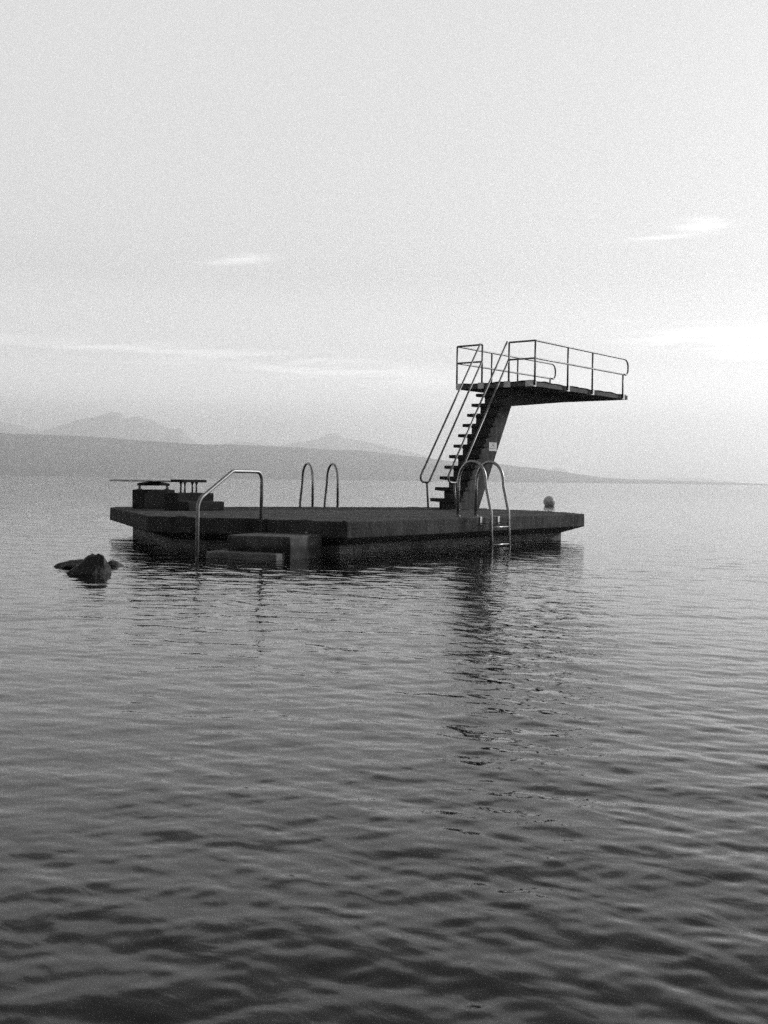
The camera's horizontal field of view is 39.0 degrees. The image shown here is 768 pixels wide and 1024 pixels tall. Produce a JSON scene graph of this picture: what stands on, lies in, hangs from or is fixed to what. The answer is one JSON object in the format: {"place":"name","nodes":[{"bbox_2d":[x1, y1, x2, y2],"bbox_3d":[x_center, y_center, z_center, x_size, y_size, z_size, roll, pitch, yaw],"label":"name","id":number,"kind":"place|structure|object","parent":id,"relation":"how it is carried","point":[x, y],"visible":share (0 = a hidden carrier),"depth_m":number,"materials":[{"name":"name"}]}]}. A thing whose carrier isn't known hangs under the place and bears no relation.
{"place":"outdoors","nodes":[
{"label":"outdoors","id":0,"kind":"place"},
{"bbox_2d":[0,422,37,433],"bbox_3d":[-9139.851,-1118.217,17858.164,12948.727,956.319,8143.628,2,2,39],"label":"mountain range","id":1,"kind":"structure","parent":0,"point":[10,428],"depth_m":16907.99,"materials":[{"name":"stone"}]},
{"bbox_2d":[32,412,197,443],"bbox_3d":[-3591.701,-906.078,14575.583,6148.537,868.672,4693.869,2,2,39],"label":"mountain","id":2,"kind":"structure","parent":0,"point":[114,425],"depth_m":13943.97,"materials":[{"name":"stone"}]},
{"bbox_2d":[225,441,279,446],"bbox_3d":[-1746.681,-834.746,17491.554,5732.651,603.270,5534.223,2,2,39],"label":"mountain","id":3,"kind":"structure","parent":0,"point":[244,443],"depth_m":17348.54,"materials":[{"name":"stone"}]},
{"bbox_2d":[279,433,432,458],"bbox_3d":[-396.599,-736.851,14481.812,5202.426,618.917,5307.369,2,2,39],"label":"mountain","id":4,"kind":"structure","parent":0,"point":[331,441],"depth_m":14003.65,"materials":[{"name":"stone"}]},
{"bbox_2d":[0,476,767,1023],"bbox_3d":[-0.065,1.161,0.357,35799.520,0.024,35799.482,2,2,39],"label":"water","id":5,"kind":"structure","parent":0,"point":[520,782],"depth_m":4.42,"materials":[{"name":"black liquid"}]},
{"bbox_2d":[53,559,82,567],"bbox_3d":[-4.050,0.710,14.026,0.458,0.205,0.404,2,2,39],"label":"flat rock","id":6,"kind":"object","parent":5,"relation":"in","point":[70,564],"visible":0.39,"depth_m":13.89,"materials":[{"name":"grey stone"}]},
{"bbox_2d":[66,553,110,574],"bbox_3d":[-3.565,0.705,13.091,0.502,0.422,0.501,2,2,39],"label":"boulder","id":7,"kind":"object","parent":5,"relation":"in","point":[93,564],"visible":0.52,"depth_m":12.95,"materials":[{"name":"black stone"}]},
{"bbox_2d":[108,560,123,566],"bbox_3d":[-3.527,0.715,14.264,0.244,0.160,0.246,2,2,39],"label":"rock","id":8,"kind":"object","parent":5,"relation":"in","point":[114,563],"visible":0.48,"depth_m":14.18,"materials":[{"name":"grey stone"}]},
{"bbox_2d":[110,507,583,560],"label":"bathing platform","id":9,"kind":"structure","parent":5,"relation":"in","point":[291,533],"depth_m":18.02,"materials":[{"name":"concrete"}]},
{"bbox_2d":[109,479,223,510],"bbox_3d":[-4.532,-0.366,22.037,2.750,0.602,0.970,2,2,39],"label":"springboard","id":10,"kind":"object","parent":9,"relation":"on","point":[167,498],"visible":1,"depth_m":21.64,"materials":[{"name":"concrete"}]},
{"bbox_2d":[195,469,266,558],"bbox_3d":[-2.308,0.345,16.347,0.104,1.975,1.683,2,2,31],"label":"entry handrail","id":11,"kind":"object","parent":9,"relation":"attached to","point":[217,483],"visible":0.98,"depth_m":16.18,"materials":[{"name":"metal"}]},
{"bbox_2d":[299,462,339,507],"bbox_3d":[-1.506,0.021,24.858,0.720,2.306,0.847,0,2,-27],"label":"swim ladder","id":12,"kind":"object","parent":9,"relation":"attached to","point":[326,485],"visible":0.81,"depth_m":24.65,"materials":[{"name":"silver metal"}]},
{"bbox_2d":[456,460,510,547],"bbox_3d":[1.812,0.216,19.703,0.847,2.306,0.680,2,2,39],"label":"swim ladder","id":13,"kind":"object","parent":9,"relation":"attached to","point":[482,465],"visible":0.91,"depth_m":19.67,"materials":[{"name":"silver metal"}]},
{"bbox_2d":[543,496,554,505],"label":"buoy","id":14,"kind":"object","parent":5,"relation":"on","point":[549,501],"visible":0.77,"depth_m":53.88,"materials":[{"name":"grey plastic"}]},
{"bbox_2d":[0,433,767,484],"bbox_3d":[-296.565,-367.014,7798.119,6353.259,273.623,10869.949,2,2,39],"label":"hill","id":15,"kind":"structure","parent":0,"point":[42,455],"depth_m":5988.50,"materials":[{"name":"grey"}]},
{"bbox_2d":[0,0,767,483],"label":"sky","id":16,"kind":"structure","parent":0,"point":[267,222],"materials":[{"name":"white"}]},
{"bbox_2d":[420,339,628,509],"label":"diving tower","id":17,"kind":"structure","parent":0,"point":[501,397],"depth_m":25.62,"materials":[{"name":"concrete"}]},
{"bbox_2d":[489,442,496,450],"bbox_3d":[2.551,-1.530,25.414,0.008,0.202,0.330,2,2,39],"label":"warning sign","id":18,"kind":"object","parent":17,"relation":"attached to","point":[492,446],"visible":1,"depth_m":25.40,"materials":[{"name":"white metal"}]},
{"bbox_2d":[548,468,568,472],"bbox_3d":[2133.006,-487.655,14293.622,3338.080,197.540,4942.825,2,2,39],"label":"mountain","id":19,"kind":"structure","parent":0,"point":[559,469],"depth_m":14196.03,"materials":[{"name":"stone"}]},
{"bbox_2d":[648,477,737,482],"bbox_3d":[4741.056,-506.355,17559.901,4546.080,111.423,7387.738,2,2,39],"label":"mountain","id":20,"kind":"structure","parent":0,"point":[691,479],"depth_m":16428.96,"materials":[{"name":"stone"}]}
]}

